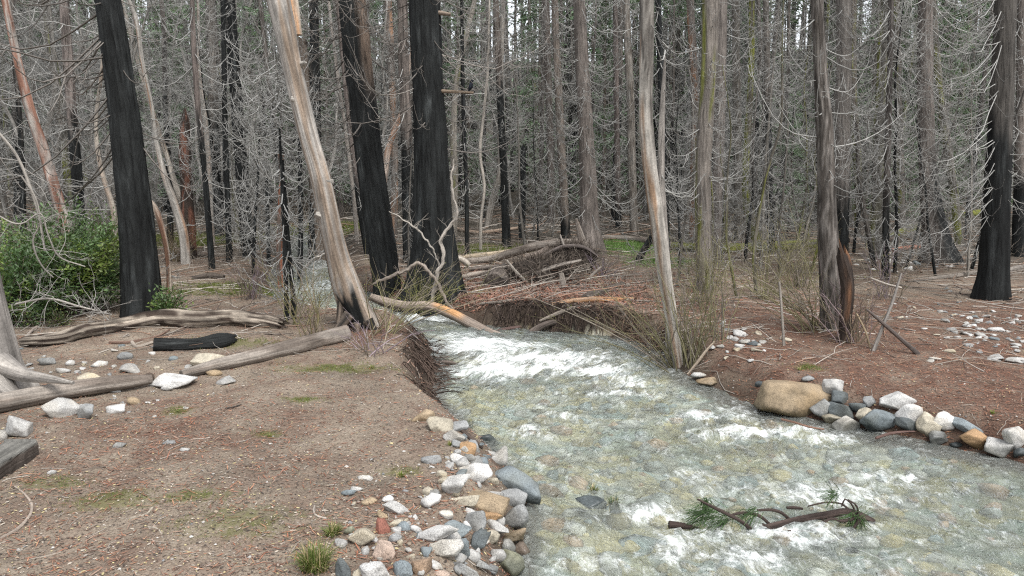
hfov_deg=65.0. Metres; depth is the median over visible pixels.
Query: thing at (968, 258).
dead sapling
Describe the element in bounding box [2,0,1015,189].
woods
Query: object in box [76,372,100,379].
rock
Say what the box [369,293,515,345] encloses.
fallen limb
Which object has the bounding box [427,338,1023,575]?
bed stones
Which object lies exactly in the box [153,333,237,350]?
burnt log
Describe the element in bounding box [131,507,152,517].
stick
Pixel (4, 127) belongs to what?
conifer
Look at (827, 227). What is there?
rough barked tree
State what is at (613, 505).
grass tuft
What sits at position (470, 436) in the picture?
rotten stick
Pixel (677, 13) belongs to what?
conifer
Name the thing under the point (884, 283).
stick
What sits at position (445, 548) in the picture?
rock
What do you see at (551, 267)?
driftwood log
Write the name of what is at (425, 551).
stone
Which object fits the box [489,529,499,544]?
stone
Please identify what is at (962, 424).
rock
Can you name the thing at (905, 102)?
conifer
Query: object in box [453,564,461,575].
stone
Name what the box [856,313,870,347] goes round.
stick
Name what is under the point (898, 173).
dead sapling
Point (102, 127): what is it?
conifer
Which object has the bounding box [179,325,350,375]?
fallen log
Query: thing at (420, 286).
willow shrub
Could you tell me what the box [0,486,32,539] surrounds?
stick
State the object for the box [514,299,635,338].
bank roots
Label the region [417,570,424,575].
stone
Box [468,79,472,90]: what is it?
bird
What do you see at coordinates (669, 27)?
conifer
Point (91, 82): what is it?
bare alder
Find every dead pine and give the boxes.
[4,0,114,241]
[132,0,253,270]
[169,0,269,262]
[170,0,233,247]
[303,1,395,254]
[367,0,413,236]
[654,0,744,236]
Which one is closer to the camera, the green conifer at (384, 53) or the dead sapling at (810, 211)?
the dead sapling at (810, 211)
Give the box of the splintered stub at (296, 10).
[291,0,301,35]
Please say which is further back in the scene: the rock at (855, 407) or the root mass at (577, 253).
the root mass at (577, 253)
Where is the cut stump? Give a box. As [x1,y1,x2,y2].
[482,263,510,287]
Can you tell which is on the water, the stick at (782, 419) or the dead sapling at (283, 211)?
the stick at (782, 419)
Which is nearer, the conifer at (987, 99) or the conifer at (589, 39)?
the conifer at (987, 99)
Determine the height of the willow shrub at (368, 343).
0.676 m
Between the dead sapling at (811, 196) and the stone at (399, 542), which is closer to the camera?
the stone at (399, 542)
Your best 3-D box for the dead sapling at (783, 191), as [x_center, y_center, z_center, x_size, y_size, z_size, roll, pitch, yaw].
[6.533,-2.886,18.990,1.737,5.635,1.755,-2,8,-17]
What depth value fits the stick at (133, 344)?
11.94 m
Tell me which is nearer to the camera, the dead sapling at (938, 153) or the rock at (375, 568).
the rock at (375, 568)
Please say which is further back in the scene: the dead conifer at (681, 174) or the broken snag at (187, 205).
the dead conifer at (681, 174)
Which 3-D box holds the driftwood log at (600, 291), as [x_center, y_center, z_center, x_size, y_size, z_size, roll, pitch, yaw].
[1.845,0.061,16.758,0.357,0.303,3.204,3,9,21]
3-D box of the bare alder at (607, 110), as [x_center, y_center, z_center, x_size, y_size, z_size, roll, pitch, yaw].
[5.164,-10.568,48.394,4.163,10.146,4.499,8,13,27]
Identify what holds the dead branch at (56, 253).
on the dead branch at (97, 311)
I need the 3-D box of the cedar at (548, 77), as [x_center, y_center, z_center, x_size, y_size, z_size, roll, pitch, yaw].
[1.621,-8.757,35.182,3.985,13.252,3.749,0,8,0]
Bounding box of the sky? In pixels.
[74,0,985,61]
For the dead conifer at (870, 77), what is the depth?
39.53 m
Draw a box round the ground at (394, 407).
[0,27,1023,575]
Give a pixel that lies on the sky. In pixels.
(511, 31)
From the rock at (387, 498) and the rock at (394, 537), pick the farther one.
the rock at (387, 498)
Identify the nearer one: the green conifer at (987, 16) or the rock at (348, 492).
the rock at (348, 492)
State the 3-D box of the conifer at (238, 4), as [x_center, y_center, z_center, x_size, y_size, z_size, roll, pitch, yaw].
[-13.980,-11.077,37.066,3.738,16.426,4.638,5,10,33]
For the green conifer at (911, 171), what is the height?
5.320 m
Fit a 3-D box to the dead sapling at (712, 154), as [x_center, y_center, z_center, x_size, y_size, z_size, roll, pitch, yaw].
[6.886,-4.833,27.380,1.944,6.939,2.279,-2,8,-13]
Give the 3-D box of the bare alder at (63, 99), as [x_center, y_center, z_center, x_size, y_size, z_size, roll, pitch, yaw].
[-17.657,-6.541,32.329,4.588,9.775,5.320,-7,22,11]
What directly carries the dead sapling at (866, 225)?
on the ground at (394, 407)
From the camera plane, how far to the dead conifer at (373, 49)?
37.78 m
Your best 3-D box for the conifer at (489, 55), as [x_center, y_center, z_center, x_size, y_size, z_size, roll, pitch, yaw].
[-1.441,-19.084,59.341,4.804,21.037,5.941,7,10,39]
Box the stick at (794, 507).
[786,506,802,509]
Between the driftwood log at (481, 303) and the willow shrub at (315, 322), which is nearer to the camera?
the willow shrub at (315, 322)
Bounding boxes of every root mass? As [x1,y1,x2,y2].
[486,239,589,283]
[541,229,607,275]
[567,277,585,286]
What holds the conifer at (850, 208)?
on the ground at (394, 407)
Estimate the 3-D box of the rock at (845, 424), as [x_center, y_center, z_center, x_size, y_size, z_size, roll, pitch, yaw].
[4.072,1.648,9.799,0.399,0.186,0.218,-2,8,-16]
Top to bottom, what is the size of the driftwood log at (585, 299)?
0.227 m
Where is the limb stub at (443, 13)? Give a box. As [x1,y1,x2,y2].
[438,11,450,15]
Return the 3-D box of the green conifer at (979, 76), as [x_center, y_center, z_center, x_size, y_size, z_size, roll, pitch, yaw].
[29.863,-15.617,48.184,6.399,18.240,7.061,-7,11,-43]
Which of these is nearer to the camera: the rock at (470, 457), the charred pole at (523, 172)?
the rock at (470, 457)
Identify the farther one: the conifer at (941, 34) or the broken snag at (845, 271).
the conifer at (941, 34)
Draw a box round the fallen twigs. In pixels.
[0,185,1023,574]
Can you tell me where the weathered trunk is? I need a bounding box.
[0,275,74,392]
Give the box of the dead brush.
[0,181,1023,304]
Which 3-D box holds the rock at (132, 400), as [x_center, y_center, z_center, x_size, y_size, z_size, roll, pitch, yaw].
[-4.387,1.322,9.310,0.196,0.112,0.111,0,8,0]
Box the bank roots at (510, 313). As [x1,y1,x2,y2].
[462,297,593,333]
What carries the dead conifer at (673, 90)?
on the ground at (394, 407)
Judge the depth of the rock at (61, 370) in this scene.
10.48 m
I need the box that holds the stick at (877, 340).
[872,273,901,350]
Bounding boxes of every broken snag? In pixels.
[165,27,196,259]
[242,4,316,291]
[275,33,345,266]
[619,0,707,358]
[836,240,854,342]
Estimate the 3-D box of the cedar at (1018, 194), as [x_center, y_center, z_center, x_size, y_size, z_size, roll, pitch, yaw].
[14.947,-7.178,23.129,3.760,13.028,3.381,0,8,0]
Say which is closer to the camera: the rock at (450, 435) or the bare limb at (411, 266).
the rock at (450, 435)
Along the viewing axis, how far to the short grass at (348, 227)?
17.81 m
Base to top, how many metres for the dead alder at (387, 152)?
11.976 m
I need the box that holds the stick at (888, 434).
[875,431,914,438]
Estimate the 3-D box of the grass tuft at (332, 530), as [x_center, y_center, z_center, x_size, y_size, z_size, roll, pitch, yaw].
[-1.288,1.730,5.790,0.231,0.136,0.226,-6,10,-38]
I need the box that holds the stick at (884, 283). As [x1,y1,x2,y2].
[870,277,901,288]
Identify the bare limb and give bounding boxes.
[295,250,324,301]
[368,252,462,328]
[389,209,439,265]
[425,158,460,301]
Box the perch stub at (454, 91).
[441,89,473,93]
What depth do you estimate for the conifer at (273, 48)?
57.27 m
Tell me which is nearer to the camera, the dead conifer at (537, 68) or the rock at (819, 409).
the rock at (819, 409)
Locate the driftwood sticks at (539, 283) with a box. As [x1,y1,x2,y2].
[369,246,693,323]
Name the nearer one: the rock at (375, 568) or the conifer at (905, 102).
the rock at (375, 568)
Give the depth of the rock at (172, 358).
11.23 m
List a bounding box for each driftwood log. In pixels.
[441,360,456,364]
[458,256,470,266]
[460,249,508,257]
[462,271,488,278]
[466,238,577,262]
[469,264,500,270]
[479,296,533,304]
[483,265,508,273]
[487,325,520,336]
[506,260,527,283]
[511,259,580,281]
[520,319,557,343]
[525,247,549,259]
[539,305,590,321]
[544,244,597,256]
[552,297,632,305]
[559,273,566,285]
[581,282,625,297]
[588,266,601,277]
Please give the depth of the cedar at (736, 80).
27.26 m
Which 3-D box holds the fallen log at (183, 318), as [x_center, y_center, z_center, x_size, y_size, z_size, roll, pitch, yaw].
[-5.722,0.599,13.163,3.998,0.372,1.295,-3,9,-20]
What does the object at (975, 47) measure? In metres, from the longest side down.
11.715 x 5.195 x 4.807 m
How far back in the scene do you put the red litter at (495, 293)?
16.60 m
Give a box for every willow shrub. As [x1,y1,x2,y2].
[155,210,216,261]
[215,245,291,300]
[248,196,356,336]
[252,233,334,326]
[327,315,434,356]
[356,234,503,337]
[369,261,472,324]
[488,229,729,376]
[583,249,622,277]
[634,211,746,367]
[636,202,867,334]
[667,207,755,346]
[669,205,727,304]
[724,204,815,300]
[753,197,849,289]
[786,257,914,346]
[853,229,923,301]
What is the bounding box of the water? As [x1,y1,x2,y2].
[268,233,1023,575]
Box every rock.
[0,429,7,441]
[5,415,33,436]
[37,357,55,365]
[41,397,79,417]
[47,470,56,474]
[55,368,70,372]
[65,360,74,365]
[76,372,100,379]
[77,403,93,418]
[93,360,107,366]
[106,404,124,412]
[112,442,126,447]
[117,352,132,359]
[119,363,139,372]
[126,397,140,404]
[149,373,197,388]
[160,385,172,390]
[162,440,175,443]
[168,356,177,360]
[179,448,189,450]
[190,353,223,365]
[206,370,221,375]
[216,375,235,384]
[335,538,347,548]
[335,558,350,575]
[341,490,355,495]
[344,526,354,533]
[347,527,375,545]
[350,486,363,491]
[357,475,372,480]
[359,561,389,575]
[361,497,377,505]
[371,539,395,559]
[376,518,390,533]
[377,511,388,518]
[381,495,393,501]
[383,500,409,513]
[388,533,401,542]
[393,560,412,575]
[397,521,410,531]
[411,409,434,421]
[411,558,431,574]
[415,525,458,541]
[421,455,441,463]
[421,486,432,495]
[426,416,453,431]
[429,539,463,557]
[433,570,449,575]
[441,474,469,494]
[443,429,465,441]
[444,366,460,373]
[444,520,471,537]
[450,453,463,462]
[451,495,479,506]
[453,420,468,431]
[453,562,478,575]
[459,441,476,454]
[459,463,492,482]
[460,538,469,559]
[464,454,475,461]
[464,510,486,531]
[468,331,484,337]
[468,489,509,518]
[471,527,490,549]
[476,560,497,572]
[480,434,497,444]
[481,457,487,463]
[485,512,501,519]
[487,519,508,533]
[488,530,497,543]
[490,549,506,562]
[491,446,507,465]
[495,465,540,504]
[499,549,524,575]
[501,488,527,506]
[502,539,515,551]
[503,528,525,543]
[505,504,528,529]
[515,541,530,558]
[518,567,528,575]
[575,495,606,508]
[609,509,622,513]
[690,372,705,377]
[696,377,717,386]
[732,329,746,336]
[747,341,757,345]
[753,380,831,417]
[755,381,761,386]
[802,375,814,381]
[809,399,829,417]
[821,414,840,423]
[822,379,843,393]
[828,402,854,419]
[830,416,860,432]
[831,390,847,404]
[845,547,858,553]
[848,403,865,412]
[855,407,871,420]
[859,409,894,432]
[862,396,875,407]
[879,391,916,409]
[894,404,922,420]
[894,417,916,430]
[916,411,941,436]
[928,430,947,445]
[934,411,954,430]
[949,442,961,447]
[952,417,982,432]
[959,428,986,449]
[984,437,1013,458]
[987,327,1005,331]
[987,353,1004,359]
[1001,426,1023,449]
[1004,357,1023,363]
[1013,448,1023,457]
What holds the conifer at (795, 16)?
on the ground at (394, 407)
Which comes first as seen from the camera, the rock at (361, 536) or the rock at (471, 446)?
the rock at (361, 536)
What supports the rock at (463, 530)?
on the ground at (394, 407)
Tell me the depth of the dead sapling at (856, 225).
24.31 m
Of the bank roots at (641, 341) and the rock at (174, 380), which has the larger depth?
the bank roots at (641, 341)
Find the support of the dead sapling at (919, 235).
on the ground at (394, 407)
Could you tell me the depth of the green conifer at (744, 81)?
50.62 m
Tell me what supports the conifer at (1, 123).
on the ground at (394, 407)
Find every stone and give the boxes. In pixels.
[352,568,360,575]
[361,546,369,555]
[389,519,402,526]
[390,526,400,531]
[397,539,402,545]
[410,525,421,531]
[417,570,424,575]
[420,492,440,507]
[420,546,431,556]
[430,489,439,493]
[432,560,442,569]
[436,469,446,477]
[437,476,447,482]
[439,510,452,519]
[445,462,453,468]
[445,532,460,538]
[451,439,460,447]
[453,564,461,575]
[454,449,460,454]
[455,553,466,562]
[456,457,468,466]
[456,469,466,474]
[461,446,467,451]
[465,507,474,512]
[468,549,480,563]
[469,439,479,452]
[470,455,483,463]
[487,478,498,485]
[488,491,503,495]
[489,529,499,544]
[490,555,495,562]
[490,564,498,574]
[496,517,505,525]
[525,504,532,513]
[730,336,738,340]
[734,344,744,346]
[738,339,746,343]
[943,349,955,352]
[962,343,973,346]
[975,333,985,336]
[1010,343,1021,346]
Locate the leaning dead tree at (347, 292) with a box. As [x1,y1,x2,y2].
[266,0,380,332]
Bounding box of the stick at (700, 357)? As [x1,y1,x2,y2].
[687,341,714,373]
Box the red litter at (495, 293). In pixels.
[201,264,909,362]
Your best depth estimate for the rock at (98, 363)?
10.92 m
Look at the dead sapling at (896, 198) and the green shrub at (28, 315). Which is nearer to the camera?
the green shrub at (28, 315)
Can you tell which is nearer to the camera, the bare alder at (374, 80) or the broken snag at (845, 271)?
the broken snag at (845, 271)
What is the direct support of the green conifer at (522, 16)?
on the ground at (394, 407)
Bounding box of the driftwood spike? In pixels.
[575,218,586,245]
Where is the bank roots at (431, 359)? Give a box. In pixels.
[390,318,468,409]
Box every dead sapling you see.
[169,20,256,250]
[198,66,254,242]
[209,75,301,276]
[214,64,258,235]
[214,145,238,241]
[217,52,306,264]
[225,34,325,320]
[233,70,336,318]
[236,69,278,243]
[247,95,276,231]
[248,2,337,288]
[340,60,395,236]
[375,69,401,233]
[384,94,449,279]
[488,36,555,244]
[513,97,558,240]
[515,90,555,237]
[535,101,576,237]
[650,79,695,273]
[667,66,731,253]
[667,72,741,285]
[669,54,731,240]
[669,117,695,231]
[678,115,697,234]
[679,54,747,259]
[683,54,736,227]
[696,58,770,295]
[711,122,745,264]
[713,0,832,292]
[718,7,790,261]
[722,135,733,232]
[726,29,795,242]
[729,0,807,267]
[730,131,761,242]
[741,48,816,275]
[743,69,813,232]
[744,125,789,255]
[763,74,815,237]
[764,135,798,234]
[773,23,834,239]
[780,44,858,254]
[792,83,855,269]
[793,146,816,234]
[794,127,816,243]
[833,93,867,225]
[833,97,900,269]
[849,37,901,252]
[851,0,948,274]
[851,113,905,248]
[868,102,914,228]
[884,71,961,275]
[893,77,987,266]
[894,59,963,242]
[898,58,958,228]
[904,119,953,251]
[909,80,962,245]
[938,94,974,229]
[941,84,987,276]
[948,49,1023,269]
[949,114,979,238]
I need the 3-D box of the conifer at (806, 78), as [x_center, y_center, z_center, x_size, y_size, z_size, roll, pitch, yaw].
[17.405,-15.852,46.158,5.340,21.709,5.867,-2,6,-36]
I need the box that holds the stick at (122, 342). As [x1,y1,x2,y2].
[108,329,169,343]
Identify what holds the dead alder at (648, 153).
on the ground at (394, 407)
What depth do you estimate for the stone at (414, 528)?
5.92 m
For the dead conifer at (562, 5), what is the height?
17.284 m
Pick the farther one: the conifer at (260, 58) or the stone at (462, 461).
the conifer at (260, 58)
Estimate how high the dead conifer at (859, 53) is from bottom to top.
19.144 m
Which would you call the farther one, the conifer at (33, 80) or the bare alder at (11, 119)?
the conifer at (33, 80)
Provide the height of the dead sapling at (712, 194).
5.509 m
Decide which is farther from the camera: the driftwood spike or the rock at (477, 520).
the driftwood spike
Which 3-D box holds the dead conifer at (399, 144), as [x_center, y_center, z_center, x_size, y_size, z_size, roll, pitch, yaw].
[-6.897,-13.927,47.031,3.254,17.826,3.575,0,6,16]
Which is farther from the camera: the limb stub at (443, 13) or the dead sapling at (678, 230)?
the dead sapling at (678, 230)
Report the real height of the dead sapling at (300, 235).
7.283 m
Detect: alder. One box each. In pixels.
[0,0,95,230]
[0,0,138,229]
[0,0,155,242]
[0,1,188,263]
[0,5,114,226]
[0,10,61,182]
[0,51,39,218]
[8,27,89,196]
[22,0,153,221]
[27,0,210,232]
[38,34,114,207]
[70,0,164,162]
[74,0,233,232]
[94,16,160,128]
[102,0,222,263]
[137,0,244,218]
[142,41,203,178]
[152,200,180,292]
[153,0,272,196]
[178,24,292,184]
[195,44,261,201]
[202,0,339,194]
[203,1,321,209]
[220,1,306,197]
[239,0,343,208]
[254,1,412,192]
[304,0,413,243]
[307,0,382,190]
[317,0,447,207]
[323,53,386,209]
[324,8,388,199]
[371,0,445,191]
[410,0,529,235]
[441,0,541,249]
[442,0,539,219]
[459,0,552,227]
[569,41,626,173]
[587,0,692,368]
[593,0,665,234]
[594,3,669,165]
[640,0,778,291]
[668,0,764,254]
[688,1,792,214]
[724,0,798,241]
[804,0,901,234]
[858,0,939,227]
[866,2,916,146]
[898,0,1012,244]
[907,1,980,182]
[934,20,985,135]
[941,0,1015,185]
[954,5,1015,149]
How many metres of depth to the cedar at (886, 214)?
18.38 m
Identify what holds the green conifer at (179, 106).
on the ground at (394, 407)
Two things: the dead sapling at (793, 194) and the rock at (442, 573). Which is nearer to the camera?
the rock at (442, 573)
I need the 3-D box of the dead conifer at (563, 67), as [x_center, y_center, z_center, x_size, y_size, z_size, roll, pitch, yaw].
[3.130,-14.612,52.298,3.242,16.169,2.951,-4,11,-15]
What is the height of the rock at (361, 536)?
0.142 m
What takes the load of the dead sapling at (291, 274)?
on the ground at (394, 407)
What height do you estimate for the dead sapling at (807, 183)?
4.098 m
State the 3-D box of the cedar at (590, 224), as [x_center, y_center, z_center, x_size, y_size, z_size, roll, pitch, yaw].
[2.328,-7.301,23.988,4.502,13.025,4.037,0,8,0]
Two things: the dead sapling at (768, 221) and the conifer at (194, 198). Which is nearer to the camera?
the dead sapling at (768, 221)
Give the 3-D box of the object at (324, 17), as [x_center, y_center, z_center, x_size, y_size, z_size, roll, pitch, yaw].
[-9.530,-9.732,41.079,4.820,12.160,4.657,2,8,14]
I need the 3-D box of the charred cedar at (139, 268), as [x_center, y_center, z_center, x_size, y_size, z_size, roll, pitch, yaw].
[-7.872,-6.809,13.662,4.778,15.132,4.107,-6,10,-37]
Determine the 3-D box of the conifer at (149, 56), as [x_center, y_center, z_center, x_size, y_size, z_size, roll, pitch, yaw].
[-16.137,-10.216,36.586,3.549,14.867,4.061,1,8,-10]
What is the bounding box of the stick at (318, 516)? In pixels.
[313,505,326,518]
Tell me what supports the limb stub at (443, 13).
attached to the charred cedar at (431, 191)
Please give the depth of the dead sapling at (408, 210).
19.03 m
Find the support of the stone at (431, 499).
on the ground at (394, 407)
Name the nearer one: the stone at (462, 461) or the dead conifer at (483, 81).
the stone at (462, 461)
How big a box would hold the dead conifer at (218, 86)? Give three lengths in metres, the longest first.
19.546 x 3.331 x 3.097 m
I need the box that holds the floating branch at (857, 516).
[676,481,878,551]
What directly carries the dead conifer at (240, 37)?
on the ground at (394, 407)
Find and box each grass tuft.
[283,533,345,575]
[319,521,344,537]
[396,471,404,477]
[467,419,474,428]
[587,482,599,494]
[606,495,624,510]
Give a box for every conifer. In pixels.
[0,0,36,190]
[0,0,57,243]
[0,0,82,191]
[0,0,112,229]
[0,1,41,222]
[0,3,28,170]
[0,15,34,210]
[2,10,40,165]
[2,18,24,147]
[5,12,44,165]
[10,0,89,176]
[22,7,56,144]
[23,0,101,206]
[25,0,106,211]
[30,0,92,198]
[60,0,115,213]
[81,11,150,162]
[92,0,150,150]
[114,0,213,245]
[127,0,181,211]
[128,0,196,220]
[135,6,162,155]
[136,0,147,140]
[136,1,159,150]
[137,0,202,215]
[141,0,234,182]
[142,0,220,216]
[143,2,187,179]
[167,0,269,217]
[178,0,237,162]
[195,1,250,215]
[205,0,260,184]
[217,0,297,202]
[236,1,291,178]
[237,0,274,190]
[239,0,297,197]
[246,0,289,203]
[248,2,296,162]
[253,0,304,185]
[259,0,302,159]
[271,0,345,171]
[283,0,331,194]
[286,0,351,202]
[286,88,297,181]
[299,0,378,215]
[303,19,332,152]
[319,12,381,152]
[323,62,345,188]
[324,7,388,122]
[328,5,351,206]
[333,0,396,113]
[369,0,408,182]
[369,0,408,209]
[370,2,413,197]
[374,2,413,203]
[375,0,449,125]
[382,0,448,165]
[383,12,451,190]
[388,22,413,200]
[440,0,483,200]
[442,0,496,173]
[442,0,507,194]
[442,2,480,215]
[443,0,498,209]
[444,1,477,181]
[453,17,496,182]
[465,0,508,217]
[471,4,496,185]
[476,0,523,160]
[480,4,529,205]
[486,0,579,209]
[488,0,526,183]
[491,0,567,184]
[492,0,530,191]
[506,0,551,174]
[506,0,589,220]
[510,0,537,197]
[525,0,565,141]
[526,6,553,195]
[526,10,574,185]
[532,3,613,153]
[535,0,577,166]
[544,0,576,184]
[546,1,602,209]
[551,3,599,163]
[558,0,604,145]
[559,0,600,190]
[559,0,637,210]
[559,4,600,156]
[565,1,604,161]
[566,0,641,217]
[568,0,613,204]
[577,1,601,188]
[587,0,639,220]
[588,0,625,173]
[588,7,609,179]
[594,0,654,175]
[594,2,625,184]
[595,1,689,187]
[599,0,695,216]
[613,19,654,188]
[620,0,653,177]
[622,1,699,158]
[638,1,671,158]
[639,0,690,219]
[652,26,670,168]
[653,0,701,188]
[653,1,687,147]
[653,6,698,207]
[653,8,689,175]
[654,0,744,218]
[657,2,742,206]
[665,5,694,194]
[668,0,760,189]
[671,0,747,197]
[682,11,750,198]
[696,0,774,204]
[723,0,798,221]
[725,0,804,197]
[726,18,786,166]
[728,3,774,175]
[728,4,779,214]
[730,0,799,198]
[730,0,807,223]
[745,0,796,180]
[745,0,824,191]
[751,0,811,204]
[759,0,808,178]
[759,0,812,196]
[760,91,815,235]
[761,0,814,230]
[776,0,832,195]
[777,0,866,221]
[789,3,812,144]
[794,0,866,167]
[796,0,909,226]
[797,0,878,215]
[799,0,972,257]
[799,9,870,206]
[801,0,865,159]
[852,5,910,188]
[852,6,911,209]
[853,0,912,181]
[856,3,892,209]
[857,0,865,124]
[857,0,917,194]
[857,1,907,197]
[866,1,917,220]
[890,0,953,200]
[890,106,919,224]
[893,0,973,181]
[905,0,982,201]
[905,0,1012,203]
[915,0,959,152]
[935,0,986,189]
[935,0,990,202]
[938,1,993,222]
[939,6,1015,222]
[952,0,991,159]
[959,2,1016,220]
[960,0,1016,227]
[964,1,988,173]
[974,31,992,200]
[980,10,1015,207]
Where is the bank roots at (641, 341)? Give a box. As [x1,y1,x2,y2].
[577,301,695,361]
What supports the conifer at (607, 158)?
on the ground at (394, 407)
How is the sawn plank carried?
on the ground at (394, 407)
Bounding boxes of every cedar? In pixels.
[0,0,213,317]
[254,0,454,297]
[282,0,557,315]
[510,0,590,222]
[515,0,604,238]
[520,0,646,253]
[587,0,654,227]
[620,0,699,260]
[695,0,782,240]
[727,0,812,253]
[785,0,902,252]
[824,0,963,279]
[833,0,1019,265]
[867,0,1023,300]
[957,0,1023,256]
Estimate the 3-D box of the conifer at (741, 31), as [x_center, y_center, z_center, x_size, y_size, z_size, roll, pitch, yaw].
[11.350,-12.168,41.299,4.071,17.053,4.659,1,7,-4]
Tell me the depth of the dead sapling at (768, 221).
23.33 m
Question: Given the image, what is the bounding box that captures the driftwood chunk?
[668,521,698,529]
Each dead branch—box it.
[0,116,102,260]
[0,204,93,284]
[1,174,90,298]
[8,255,132,331]
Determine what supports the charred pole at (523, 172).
on the ground at (394, 407)
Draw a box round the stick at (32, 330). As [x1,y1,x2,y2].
[27,321,47,333]
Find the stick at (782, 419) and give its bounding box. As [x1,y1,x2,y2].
[781,418,823,429]
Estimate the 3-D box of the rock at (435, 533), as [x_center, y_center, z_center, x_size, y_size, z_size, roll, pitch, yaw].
[-0.551,1.770,5.853,0.288,0.122,0.219,-7,10,-40]
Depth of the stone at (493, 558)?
6.16 m
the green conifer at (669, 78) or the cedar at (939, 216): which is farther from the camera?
the green conifer at (669, 78)
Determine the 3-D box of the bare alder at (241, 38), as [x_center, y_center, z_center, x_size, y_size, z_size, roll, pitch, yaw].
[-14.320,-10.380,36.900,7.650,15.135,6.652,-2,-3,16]
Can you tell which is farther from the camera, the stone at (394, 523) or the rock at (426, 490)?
the rock at (426, 490)
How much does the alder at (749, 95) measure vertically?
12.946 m
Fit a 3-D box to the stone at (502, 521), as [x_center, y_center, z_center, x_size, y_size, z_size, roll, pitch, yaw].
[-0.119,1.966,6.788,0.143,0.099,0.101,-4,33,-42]
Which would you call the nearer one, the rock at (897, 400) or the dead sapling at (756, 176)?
the rock at (897, 400)
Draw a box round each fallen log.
[0,372,154,412]
[18,309,291,346]
[163,249,240,256]
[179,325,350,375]
[192,273,224,278]
[457,225,539,233]
[602,235,670,244]
[671,239,816,252]
[849,236,893,242]
[890,209,980,235]
[891,245,919,250]
[905,271,976,282]
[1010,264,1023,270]
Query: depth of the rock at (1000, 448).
8.79 m
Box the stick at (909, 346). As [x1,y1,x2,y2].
[866,309,919,354]
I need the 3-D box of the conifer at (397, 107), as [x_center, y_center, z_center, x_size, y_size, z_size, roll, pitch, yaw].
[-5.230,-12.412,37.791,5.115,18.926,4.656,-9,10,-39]
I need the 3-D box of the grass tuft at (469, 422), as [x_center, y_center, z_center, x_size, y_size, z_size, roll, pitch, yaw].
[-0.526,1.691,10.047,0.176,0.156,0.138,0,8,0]
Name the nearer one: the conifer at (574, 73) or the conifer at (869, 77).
the conifer at (869, 77)
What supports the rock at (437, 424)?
on the ground at (394, 407)
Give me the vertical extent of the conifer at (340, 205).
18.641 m
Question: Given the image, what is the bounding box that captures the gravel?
[0,295,1019,575]
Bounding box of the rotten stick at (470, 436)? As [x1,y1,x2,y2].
[461,430,482,448]
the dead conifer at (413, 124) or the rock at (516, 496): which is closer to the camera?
the rock at (516, 496)
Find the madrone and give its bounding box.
[0,0,114,252]
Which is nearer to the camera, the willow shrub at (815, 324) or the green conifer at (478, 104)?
the willow shrub at (815, 324)
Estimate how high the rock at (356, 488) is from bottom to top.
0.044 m
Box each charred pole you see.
[153,0,297,257]
[169,0,252,235]
[262,0,387,267]
[341,0,466,263]
[442,0,498,254]
[453,0,546,247]
[518,144,525,239]
[636,234,652,262]
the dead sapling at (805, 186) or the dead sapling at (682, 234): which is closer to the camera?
the dead sapling at (682, 234)
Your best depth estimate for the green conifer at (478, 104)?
54.31 m
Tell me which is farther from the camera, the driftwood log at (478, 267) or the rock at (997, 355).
the driftwood log at (478, 267)
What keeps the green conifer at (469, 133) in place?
on the ground at (394, 407)
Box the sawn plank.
[0,439,38,479]
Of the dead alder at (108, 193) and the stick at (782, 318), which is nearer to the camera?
the stick at (782, 318)
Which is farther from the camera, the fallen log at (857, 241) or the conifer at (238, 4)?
the conifer at (238, 4)
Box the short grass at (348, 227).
[8,219,827,547]
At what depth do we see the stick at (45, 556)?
5.58 m
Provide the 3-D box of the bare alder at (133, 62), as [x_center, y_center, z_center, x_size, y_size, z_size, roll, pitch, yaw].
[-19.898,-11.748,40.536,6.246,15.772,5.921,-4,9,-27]
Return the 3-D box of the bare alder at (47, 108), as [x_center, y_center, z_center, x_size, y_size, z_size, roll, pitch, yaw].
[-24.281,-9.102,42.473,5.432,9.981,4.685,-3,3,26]
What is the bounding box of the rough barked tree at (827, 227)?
[747,0,922,331]
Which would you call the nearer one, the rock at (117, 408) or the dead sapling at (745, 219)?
the rock at (117, 408)
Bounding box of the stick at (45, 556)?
[29,551,60,559]
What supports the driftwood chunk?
on the water
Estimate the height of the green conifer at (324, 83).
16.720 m
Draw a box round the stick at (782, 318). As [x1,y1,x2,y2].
[778,281,785,345]
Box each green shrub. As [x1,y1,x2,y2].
[0,193,119,321]
[0,235,69,326]
[10,297,46,326]
[43,304,78,326]
[65,195,119,301]
[145,282,193,310]
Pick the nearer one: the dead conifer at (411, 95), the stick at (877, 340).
the stick at (877, 340)
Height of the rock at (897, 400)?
0.250 m
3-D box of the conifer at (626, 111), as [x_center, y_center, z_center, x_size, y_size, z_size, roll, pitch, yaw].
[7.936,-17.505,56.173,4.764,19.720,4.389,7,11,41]
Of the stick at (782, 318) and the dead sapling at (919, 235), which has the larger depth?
the dead sapling at (919, 235)
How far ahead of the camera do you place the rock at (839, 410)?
9.91 m
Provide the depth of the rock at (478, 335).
14.71 m
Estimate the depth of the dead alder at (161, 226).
17.00 m
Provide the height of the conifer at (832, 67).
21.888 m
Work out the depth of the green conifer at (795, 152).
29.57 m
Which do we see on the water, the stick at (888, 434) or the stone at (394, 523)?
the stick at (888, 434)
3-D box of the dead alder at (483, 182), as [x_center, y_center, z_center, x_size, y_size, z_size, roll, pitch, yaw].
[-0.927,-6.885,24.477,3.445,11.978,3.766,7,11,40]
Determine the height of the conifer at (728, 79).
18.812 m
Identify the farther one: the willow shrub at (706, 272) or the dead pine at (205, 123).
the dead pine at (205, 123)
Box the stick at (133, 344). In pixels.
[130,341,152,347]

